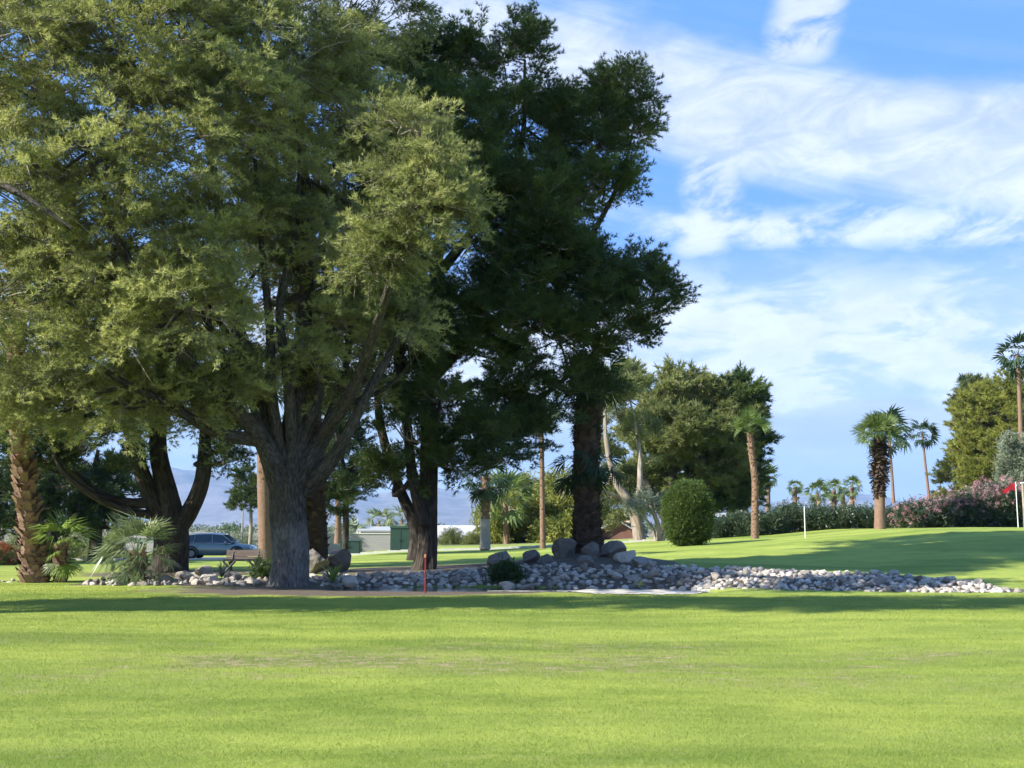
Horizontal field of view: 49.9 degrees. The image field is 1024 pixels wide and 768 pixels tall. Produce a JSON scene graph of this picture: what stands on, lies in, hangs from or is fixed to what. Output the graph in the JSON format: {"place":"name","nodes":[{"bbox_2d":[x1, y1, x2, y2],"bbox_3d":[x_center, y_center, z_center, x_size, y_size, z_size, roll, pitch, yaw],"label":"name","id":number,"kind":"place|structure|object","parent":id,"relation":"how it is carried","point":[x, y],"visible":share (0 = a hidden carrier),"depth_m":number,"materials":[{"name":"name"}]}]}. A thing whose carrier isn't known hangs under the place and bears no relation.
{"place":"outdoors","nodes":[
{"label":"outdoors","id":0,"kind":"place"},
{"bbox_2d":[14,538,667,557],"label":"road","id":1,"kind":"structure","parent":0,"point":[225,557],"depth_m":71.76,"materials":[{"name":"asphalt"}]},
{"bbox_2d":[189,533,257,557],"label":"parked car","id":2,"kind":"object","parent":1,"relation":"on","point":[201,545],"visible":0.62,"depth_m":68.42,"materials":[{"name":"blue paint"}]},
{"bbox_2d":[2,458,900,525],"bbox_3d":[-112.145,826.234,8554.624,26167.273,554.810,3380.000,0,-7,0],"label":"mountains","id":3,"kind":"structure","parent":0,"point":[456,510],"depth_m":7681.36,"materials":[{"name":"blue"}]},
{"bbox_2d":[0,526,1023,767],"bbox_3d":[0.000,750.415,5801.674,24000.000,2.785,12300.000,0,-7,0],"label":"ground","id":4,"kind":"structure","parent":0,"point":[992,555],"depth_m":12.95,"materials":[{"name":"plant"}]},
{"bbox_2d":[0,540,19,565],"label":"shrub","id":5,"kind":"object","parent":4,"relation":"on","point":[5,558],"visible":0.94,"depth_m":49.30,"materials":[{"name":"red plant"}]},
{"bbox_2d":[3,530,19,557],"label":"shrub","id":6,"kind":"object","parent":4,"relation":"on","point":[10,537],"visible":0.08,"depth_m":72.64,"materials":[{"name":"green plant"}]},
{"bbox_2d":[0,438,54,546],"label":"pine tree","id":7,"kind":"object","parent":4,"relation":"on","point":[9,514],"visible":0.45,"depth_m":59.12,"materials":[{"name":"green plant"}]},
{"bbox_2d":[0,251,93,582],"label":"fan palm","id":8,"kind":"object","parent":4,"relation":"on","point":[29,505],"visible":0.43,"depth_m":31.57,"materials":[{"name":"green plant"}]},
{"bbox_2d":[0,428,126,561],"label":"pine tree","id":9,"kind":"object","parent":4,"relation":"on","point":[76,502],"visible":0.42,"depth_m":63.36,"materials":[{"name":"green plant"}]},
{"bbox_2d":[25,506,104,582],"bbox_3d":[-12.922,4.697,31.626,2.044,2.390,2.297,-3,-8,20],"label":"fan palm","id":10,"kind":"object","parent":4,"relation":"on","point":[61,565],"visible":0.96,"depth_m":31.48,"materials":[{"name":"green plant"}]},
{"bbox_2d":[58,532,89,557],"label":"shrub","id":11,"kind":"object","parent":4,"relation":"on","point":[73,548],"visible":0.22,"depth_m":70.79,"materials":[{"name":"green plant"}]},
{"bbox_2d":[54,441,152,560],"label":"pine tree","id":12,"kind":"object","parent":4,"relation":"on","point":[122,478],"visible":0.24,"depth_m":65.12,"materials":[{"name":"green plant"}]},
{"bbox_2d":[78,530,129,557],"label":"shrub","id":13,"kind":"object","parent":4,"relation":"on","point":[120,546],"visible":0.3,"depth_m":68.93,"materials":[{"name":"green plant"}]},
{"bbox_2d":[86,506,181,585],"bbox_3d":[-10.542,4.747,30.782,2.670,2.802,2.898,0,-7,0],"label":"fan palm","id":14,"kind":"object","parent":4,"relation":"on","point":[137,565],"visible":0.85,"depth_m":30.55,"materials":[{"name":"green plant"}]},
{"bbox_2d":[0,234,281,572],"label":"pine tree","id":15,"kind":"object","parent":4,"relation":"on","point":[159,494],"visible":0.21,"depth_m":38.26,"materials":[{"name":"green plant"}]},
{"bbox_2d":[175,571,192,579],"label":"boulder","id":16,"kind":"object","parent":4,"relation":"on","point":[182,575],"visible":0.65,"depth_m":31.40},
{"bbox_2d":[194,565,212,575],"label":"boulder","id":17,"kind":"object","parent":4,"relation":"on","point":[203,569],"visible":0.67,"depth_m":32.41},
{"bbox_2d":[199,574,218,583],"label":"boulder","id":18,"kind":"object","parent":4,"relation":"on","point":[206,578],"visible":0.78,"depth_m":30.37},
{"bbox_2d":[214,558,234,576],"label":"grass clump","id":19,"kind":"object","parent":4,"relation":"on","point":[222,570],"visible":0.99,"depth_m":31.89,"materials":[{"name":"green plant"}]},
{"bbox_2d":[224,571,241,580],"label":"boulder","id":20,"kind":"object","parent":4,"relation":"on","point":[230,574],"visible":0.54,"depth_m":31.05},
{"bbox_2d":[222,461,257,544],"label":"pine tree","id":21,"kind":"object","parent":4,"relation":"on","point":[246,493],"visible":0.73,"depth_m":79.10,"materials":[{"name":"green plant"}]},
{"bbox_2d":[228,529,257,546],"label":"shrub","id":22,"kind":"object","parent":4,"relation":"on","point":[244,540],"visible":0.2,"depth_m":83.92,"materials":[{"name":"green plant"}]},
{"bbox_2d":[222,549,264,574],"bbox_3d":[-8.914,5.917,36.548,1.293,0.860,0.774,1,-7,-4],"label":"park bench","id":23,"kind":"object","parent":4,"relation":"on","point":[232,560],"visible":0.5,"depth_m":36.83,"materials":[{"name":"wood"}]},
{"bbox_2d":[0,0,509,586],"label":"pine tree","id":24,"kind":"object","parent":4,"relation":"on","point":[220,66],"visible":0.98,"depth_m":27.14,"materials":[{"name":"green plant"}]},
{"bbox_2d":[243,554,270,578],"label":"shrub","id":25,"kind":"object","parent":4,"relation":"on","point":[265,563],"visible":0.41,"depth_m":32.42,"materials":[{"name":"green plant"}]},
{"bbox_2d":[256,564,268,576],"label":"grass clump","id":26,"kind":"object","parent":4,"relation":"on","point":[262,572],"visible":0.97,"depth_m":31.01,"materials":[{"name":"green plant"}]},
{"bbox_2d":[243,362,283,562],"bbox_3d":[-12.747,3.693,56.176,4.370,11.406,3.932,0,-7,0],"label":"fan palm","id":27,"kind":"object","parent":4,"relation":"on","point":[264,538],"visible":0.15,"depth_m":55.38,"materials":[{"name":"brown plant"}]},
{"bbox_2d":[256,290,343,559],"bbox_3d":[-7.879,1.618,41.166,3.757,10.944,4.041,-4,-8,29],"label":"fan palm","id":28,"kind":"object","parent":4,"relation":"on","point":[317,517],"visible":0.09,"depth_m":40.39,"materials":[{"name":"brown plant"}]},
{"bbox_2d":[309,549,327,573],"bbox_3d":[-6.055,5.458,33.690,0.837,0.773,1.093,5,-18,-17],"label":"boulder","id":29,"kind":"object","parent":4,"relation":"on","point":[317,559],"visible":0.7,"depth_m":33.34,"materials":[{"name":"stone"}]},
{"bbox_2d":[281,393,385,549],"bbox_3d":[-9.599,4.627,60.548,5.614,10.147,5.841,6,-10,-40],"label":"pine tree","id":30,"kind":"object","parent":4,"relation":"on","point":[343,478],"visible":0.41,"depth_m":59.41,"materials":[{"name":"green plant"}]},
{"bbox_2d":[6,520,660,537],"bbox_3d":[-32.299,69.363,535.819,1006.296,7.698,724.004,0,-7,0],"label":"treeline","id":31,"kind":"object","parent":4,"relation":"on","point":[228,527],"visible":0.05,"depth_m":281.99,"materials":[{"name":"green plant"}]},
{"bbox_2d":[320,562,352,581],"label":"agave plant","id":32,"kind":"object","parent":4,"relation":"on","point":[334,572],"visible":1,"depth_m":29.90,"materials":[{"name":"green plant"}]},
{"bbox_2d":[324,549,350,572],"bbox_3d":[-5.517,5.620,34.634,0.847,0.905,1.099,9,-9,-10],"label":"boulder","id":33,"kind":"object","parent":4,"relation":"on","point":[339,557],"visible":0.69,"depth_m":34.31,"materials":[{"name":"stone"}]},
{"bbox_2d":[334,501,341,543],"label":"fan palm","id":34,"kind":"object","parent":4,"relation":"on","point":[338,535],"visible":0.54,"depth_m":79.13,"materials":[{"name":"brown plant"}]},
{"bbox_2d":[18,539,667,559],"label":"kerb","id":35,"kind":"structure","parent":4,"relation":"on","point":[389,551],"depth_m":66.42,"materials":[{"name":"concrete"}]},
{"bbox_2d":[331,514,366,532],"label":"fan palm","id":36,"kind":"object","parent":4,"relation":"on","point":[351,524],"visible":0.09,"depth_m":99.11,"materials":[{"name":"green plant"}]},
{"bbox_2d":[340,540,362,552],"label":"utility cabinet","id":37,"kind":"object","parent":4,"relation":"on","point":[355,546],"visible":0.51,"depth_m":70.73,"materials":[{"name":"green metal"}]},
{"bbox_2d":[327,533,389,553],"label":"garden wall","id":38,"kind":"structure","parent":4,"relation":"on","point":[375,541],"depth_m":81.08,"materials":[{"name":"concrete"}]},
{"bbox_2d":[356,526,389,532],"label":"mobile home","id":39,"kind":"object","parent":4,"relation":"on","point":[377,529],"visible":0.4,"depth_m":97.48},
{"bbox_2d":[363,506,393,525],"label":"fan palm","id":40,"kind":"object","parent":4,"relation":"on","point":[384,513],"visible":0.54,"depth_m":119.02,"materials":[{"name":"green plant"}]},
{"bbox_2d":[383,504,407,525],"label":"fan palm","id":41,"kind":"object","parent":4,"relation":"on","point":[390,520],"visible":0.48,"depth_m":116.98,"materials":[{"name":"green plant"}]},
{"bbox_2d":[390,526,409,549],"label":"utility cabinet","id":42,"kind":"object","parent":4,"relation":"on","point":[399,537],"visible":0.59,"depth_m":68.81,"materials":[{"name":"green metal"}]},
{"bbox_2d":[438,525,463,544],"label":"shrub","id":43,"kind":"object","parent":4,"relation":"on","point":[450,536],"visible":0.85,"depth_m":90.68,"materials":[{"name":"green plant"}]},
{"bbox_2d":[437,525,479,543],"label":"mobile home","id":44,"kind":"object","parent":4,"relation":"on","point":[466,528],"visible":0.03,"depth_m":102.39,"materials":[{"name":"white"}]},
{"bbox_2d":[458,531,479,544],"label":"shrub","id":45,"kind":"object","parent":4,"relation":"on","point":[472,538],"visible":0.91,"depth_m":88.75,"materials":[{"name":"green plant"}]},
{"bbox_2d":[459,456,513,549],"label":"fan palm","id":46,"kind":"object","parent":4,"relation":"on","point":[486,493],"visible":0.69,"depth_m":65.26,"materials":[{"name":"green plant"}]},
{"bbox_2d":[487,551,510,565],"bbox_3d":[-0.352,5.245,32.490,0.692,0.639,0.904,2,-2,27],"label":"boulder","id":47,"kind":"object","parent":4,"relation":"on","point":[492,558],"visible":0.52,"depth_m":32.24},
{"bbox_2d":[468,467,538,543],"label":"fan palm","id":48,"kind":"object","parent":4,"relation":"on","point":[506,515],"visible":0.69,"depth_m":87.25,"materials":[{"name":"green plant"}]},
{"bbox_2d":[468,487,539,543],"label":"broadleaf tree","id":49,"kind":"object","parent":4,"relation":"on","point":[517,533],"visible":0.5,"depth_m":90.18,"materials":[{"name":"green plant"}]},
{"bbox_2d":[0,563,1011,592],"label":"cobbles","id":50,"kind":"object","parent":4,"relation":"on","point":[729,579],"visible":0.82,"depth_m":29.24,"materials":[{"name":"stone"}]},
{"bbox_2d":[342,576,358,586],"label":"boulder","id":51,"kind":"object","parent":50,"relation":"on","point":[350,581],"visible":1,"depth_m":29.62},
{"bbox_2d":[482,553,529,583],"bbox_3d":[-0.108,5.257,30.566,1.463,1.167,1.386,0,-7,0],"label":"shrub","id":52,"kind":"object","parent":4,"relation":"on","point":[507,569],"visible":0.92,"depth_m":30.31,"materials":[{"name":"green plant"}]},
{"bbox_2d":[499,581,514,589],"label":"boulder","id":53,"kind":"object","parent":4,"relation":"on","point":[506,585],"visible":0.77,"depth_m":28.76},
{"bbox_2d":[321,0,701,570],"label":"pine tree","id":54,"kind":"object","parent":4,"relation":"on","point":[543,237],"visible":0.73,"depth_m":34.37,"materials":[{"name":"green plant"}]},
{"bbox_2d":[510,468,546,541],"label":"broadleaf tree","id":55,"kind":"object","parent":4,"relation":"on","point":[530,482],"visible":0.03,"depth_m":95.15,"materials":[{"name":"green plant"}]},
{"bbox_2d":[522,549,539,562],"bbox_3d":[0.591,5.299,33.637,0.519,0.482,0.782,3,-11,13],"label":"boulder","id":56,"kind":"object","parent":4,"relation":"on","point":[531,556],"visible":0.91,"depth_m":33.44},
{"bbox_2d":[537,554,552,563],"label":"boulder","id":57,"kind":"object","parent":4,"relation":"on","point":[546,559],"visible":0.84,"depth_m":32.91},
{"bbox_2d":[526,364,567,548],"bbox_3d":[1.691,4.157,62.992,3.993,10.635,3.762,0,-7,0],"label":"fan palm","id":58,"kind":"object","parent":4,"relation":"on","point":[542,493],"visible":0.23,"depth_m":62.56,"materials":[{"name":"brown plant"}]},
{"bbox_2d":[523,504,573,542],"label":"bush","id":59,"kind":"object","parent":4,"relation":"on","point":[557,526],"visible":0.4,"depth_m":86.38,"materials":[{"name":"green plant"}]},
{"bbox_2d":[551,538,576,556],"bbox_3d":[1.670,5.221,34.660,0.721,0.741,0.943,5,-9,-34],"label":"boulder","id":60,"kind":"object","parent":4,"relation":"on","point":[563,547],"visible":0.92,"depth_m":34.36,"materials":[{"name":"stone"}]},
{"bbox_2d":[524,464,618,534],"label":"broadleaf tree","id":61,"kind":"object","parent":4,"relation":"on","point":[554,505],"visible":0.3,"depth_m":90.29,"materials":[{"name":"green plant"}]},
{"bbox_2d":[576,555,594,567],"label":"boulder","id":62,"kind":"object","parent":4,"relation":"on","point":[583,559],"visible":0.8,"depth_m":31.45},
{"bbox_2d":[581,541,598,558],"bbox_3d":[2.414,5.215,33.852,0.618,0.660,0.801,-10,-20,11],"label":"boulder","id":63,"kind":"object","parent":4,"relation":"on","point":[591,549],"visible":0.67,"depth_m":33.60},
{"bbox_2d":[547,341,633,553],"bbox_3d":[2.587,1.985,36.076,3.084,7.714,3.353,0,-7,0],"label":"fan palm","id":64,"kind":"object","parent":4,"relation":"on","point":[587,477],"visible":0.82,"depth_m":35.58,"materials":[{"name":"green plant"}]},
{"bbox_2d":[488,589,708,594],"bbox_3d":[2.100,5.301,26.710,5.400,0.526,2.293,0,-7,0],"label":"pond edge","id":65,"kind":"object","parent":4,"relation":"on","point":[637,591],"visible":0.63,"depth_m":26.80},
{"bbox_2d":[600,540,626,556],"bbox_3d":[3.188,5.151,34.237,0.957,0.571,0.654,7,-10,-44],"label":"boulder","id":66,"kind":"object","parent":4,"relation":"on","point":[610,548],"visible":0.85,"depth_m":34.01,"materials":[{"name":"stone"}]},
{"bbox_2d":[601,522,632,539],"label":"house","id":67,"kind":"structure","parent":4,"relation":"on","point":[622,532],"depth_m":89.18,"materials":[{"name":"brick"}]},
{"bbox_2d":[613,550,635,563],"bbox_3d":[3.355,5.211,32.850,0.843,0.432,0.569,-15,-26,32],"label":"boulder","id":68,"kind":"object","parent":4,"relation":"on","point":[625,557],"visible":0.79,"depth_m":32.66,"materials":[{"name":"stone"}]},
{"bbox_2d":[599,356,668,539],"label":"eucalyptus tree","id":69,"kind":"object","parent":4,"relation":"on","point":[627,415],"visible":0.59,"depth_m":69.33,"materials":[{"name":"green plant"}]},
{"bbox_2d":[631,556,651,566],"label":"boulder","id":70,"kind":"object","parent":4,"relation":"on","point":[640,560],"visible":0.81,"depth_m":31.43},
{"bbox_2d":[620,483,666,540],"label":"eucalyptus tree","id":71,"kind":"object","parent":4,"relation":"on","point":[645,499],"visible":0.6,"depth_m":65.46,"materials":[{"name":"green plant"}]},
{"bbox_2d":[646,569,658,578],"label":"rock","id":72,"kind":"object","parent":4,"relation":"on","point":[652,573],"visible":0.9,"depth_m":29.92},
{"bbox_2d":[657,476,717,546],"bbox_3d":[8.242,6.157,51.662,2.933,3.613,2.851,0,-7,0],"label":"bush","id":73,"kind":"object","parent":4,"relation":"on","point":[688,512],"visible":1,"depth_m":50.87,"materials":[{"name":"green plant"}]},
{"bbox_2d":[605,352,776,531],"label":"pine tree","id":74,"kind":"object","parent":4,"relation":"on","point":[699,431],"visible":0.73,"depth_m":77.39,"materials":[{"name":"green plant"}]},
{"bbox_2d":[710,511,735,537],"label":"oleander shrub","id":75,"kind":"object","parent":4,"relation":"on","point":[720,526],"visible":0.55,"depth_m":62.93,"materials":[{"name":"green plant"}]},
{"bbox_2d":[722,509,750,536],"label":"oleander shrub","id":76,"kind":"object","parent":4,"relation":"on","point":[734,522],"visible":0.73,"depth_m":63.04,"materials":[{"name":"green plant"}]},
{"bbox_2d":[712,361,784,516],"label":"pine tree","id":77,"kind":"object","parent":4,"relation":"on","point":[758,389],"visible":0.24,"depth_m":79.24,"materials":[{"name":"green plant"}]},
{"bbox_2d":[732,405,774,538],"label":"fan palm","id":78,"kind":"object","parent":4,"relation":"on","point":[750,413],"visible":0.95,"depth_m":56.76,"materials":[{"name":"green plant"}]},
{"bbox_2d":[736,507,772,536],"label":"oleander shrub","id":79,"kind":"object","parent":4,"relation":"on","point":[747,523],"visible":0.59,"depth_m":62.57,"materials":[{"name":"green plant"}]},
{"bbox_2d":[762,465,781,512],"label":"fan palm","id":80,"kind":"object","parent":4,"relation":"on","point":[773,483],"visible":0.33,"depth_m":99.40,"materials":[{"name":"green plant"}]},
{"bbox_2d":[758,507,795,534],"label":"oleander shrub","id":81,"kind":"object","parent":4,"relation":"on","point":[778,517],"visible":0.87,"depth_m":62.65,"materials":[{"name":"green plant"}]},
{"bbox_2d":[771,498,805,532],"bbox_3d":[16.095,7.828,63.899,2.409,2.606,2.499,0,-7,0],"label":"oleander shrub","id":82,"kind":"object","parent":4,"relation":"on","point":[792,510],"visible":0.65,"depth_m":63.41,"materials":[{"name":"green plant"}]},
{"bbox_2d":[785,478,803,505],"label":"fan palm","id":83,"kind":"object","parent":4,"relation":"on","point":[796,490],"visible":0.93,"depth_m":119.30,"materials":[{"name":"green plant"}]},
{"bbox_2d":[796,498,831,531],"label":"oleander shrub","id":84,"kind":"object","parent":4,"relation":"on","point":[810,517],"visible":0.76,"depth_m":63.07,"materials":[{"name":"green plant"}]},
{"bbox_2d":[801,477,831,505],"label":"fan palm","id":85,"kind":"object","parent":4,"relation":"on","point":[818,483],"visible":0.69,"depth_m":107.23,"materials":[{"name":"green plant"}]},
{"bbox_2d":[808,497,841,530],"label":"oleander shrub","id":86,"kind":"object","parent":4,"relation":"on","point":[828,520],"visible":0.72,"depth_m":62.91,"materials":[{"name":"green plant"}]},
{"bbox_2d":[820,478,844,508],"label":"fan palm","id":87,"kind":"object","parent":4,"relation":"on","point":[833,494],"visible":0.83,"depth_m":111.23,"materials":[{"name":"green plant"}]},
{"bbox_2d":[827,500,860,528],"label":"oleander shrub","id":88,"kind":"object","parent":4,"relation":"on","point":[843,512],"visible":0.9,"depth_m":62.99,"materials":[{"name":"green plant"}]},
{"bbox_2d":[841,475,862,506],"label":"fan palm","id":89,"kind":"object","parent":4,"relation":"on","point":[852,492],"visible":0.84,"depth_m":117.30,"materials":[{"name":"green plant"}]},
{"bbox_2d":[847,501,890,528],"bbox_3d":[20.340,7.739,63.426,2.582,2.274,2.381,0,-7,0],"label":"oleander shrub","id":90,"kind":"object","parent":4,"relation":"on","point":[865,515],"visible":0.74,"depth_m":62.92,"materials":[{"name":"green plant"}]},
{"bbox_2d":[850,410,907,528],"bbox_3d":[19.396,4.595,57.910,3.138,6.554,3.316,0,-7,0],"label":"fan palm","id":91,"kind":"object","parent":4,"relation":"on","point":[879,426],"visible":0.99,"depth_m":57.59,"materials":[{"name":"green plant"}]},
{"bbox_2d":[871,501,901,527],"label":"oleander shrub","id":92,"kind":"object","parent":4,"relation":"on","point":[889,510],"visible":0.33,"depth_m":62.86,"materials":[{"name":"green plant"}]},
{"bbox_2d":[865,404,914,502],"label":"fan palm","id":93,"kind":"object","parent":4,"relation":"on","point":[904,442],"visible":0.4,"depth_m":89.79,"materials":[{"name":"green plant"}]},
{"bbox_2d":[888,495,948,527],"bbox_3d":[22.530,7.474,61.141,3.414,2.692,2.924,0,-7,0],"label":"oleander shrub","id":94,"kind":"object","parent":4,"relation":"on","point":[912,514],"visible":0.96,"depth_m":60.53,"materials":[{"name":"green plant"}]},
{"bbox_2d":[907,419,940,498],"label":"fan palm","id":95,"kind":"object","parent":4,"relation":"on","point":[929,442],"visible":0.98,"depth_m":94.78,"materials":[{"name":"green plant"}]},
{"bbox_2d":[909,493,962,526],"bbox_3d":[23.828,7.388,61.465,3.265,2.867,2.931,-6,-9,38],"label":"oleander shrub","id":96,"kind":"object","parent":4,"relation":"on","point":[948,514],"visible":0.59,"depth_m":60.61,"materials":[{"name":"green plant"}]},
{"bbox_2d":[934,486,988,526],"bbox_3d":[24.946,7.285,61.544,3.144,3.152,2.856,0,-7,0],"label":"oleander shrub","id":97,"kind":"object","parent":4,"relation":"on","point":[966,507],"visible":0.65,"depth_m":60.78,"materials":[{"name":"green plant"}]},
{"bbox_2d":[942,371,992,453],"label":"conifer tree","id":98,"kind":"object","parent":4,"relation":"on","point":[964,384],"visible":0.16,"depth_m":98.46,"materials":[{"name":"green plant"}]},
{"bbox_2d":[925,368,1023,497],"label":"conifer tree","id":99,"kind":"object","parent":4,"relation":"on","point":[989,413],"visible":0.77,"depth_m":90.18,"materials":[{"name":"green plant"}]},
{"bbox_2d":[951,475,1004,526],"bbox_3d":[26.146,6.896,61.654,3.453,3.684,2.940,0,-7,0],"label":"oleander shrub","id":100,"kind":"object","parent":4,"relation":"on","point":[985,520],"visible":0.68,"depth_m":60.90,"materials":[{"name":"green plant"}]},
{"bbox_2d":[968,476,1022,526],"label":"oleander shrub","id":101,"kind":"object","parent":4,"relation":"on","point":[1004,522],"visible":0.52,"depth_m":61.07,"materials":[{"name":"green plant"}]},
{"bbox_2d":[988,475,1023,526],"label":"oleander shrub","id":102,"kind":"object","parent":4,"relation":"on","point":[1020,516],"visible":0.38,"depth_m":61.11,"materials":[{"name":"green plant"}]},
{"bbox_2d":[990,428,1023,486],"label":"olive tree","id":103,"kind":"object","parent":4,"relation":"on","point":[1012,466],"visible":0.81,"depth_m":73.42,"materials":[{"name":"green plant"}]},
{"bbox_2d":[992,331,1023,472],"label":"fan palm","id":104,"kind":"object","parent":4,"relation":"on","point":[1012,366],"visible":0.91,"depth_m":85.60,"materials":[{"name":"green plant"}]},
{"bbox_2d":[1002,482,1018,526],"bbox_3d":[24.319,5.939,53.696,0.710,2.300,0.129,0,-7,0],"label":"golf flag","id":105,"kind":"object","parent":4,"relation":"on","point":[1011,486],"visible":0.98,"depth_m":53.80,"materials":[{"name":"white paint"}]},
{"bbox_2d":[0,0,1023,502],"label":"sky","id":106,"kind":"structure","parent":0,"point":[840,182],"materials":[{"name":"blue"}]},
{"bbox_2d":[327,587,710,592],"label":"path","id":107,"kind":"structure","parent":0,"point":[451,589],"depth_m":28.91,"materials":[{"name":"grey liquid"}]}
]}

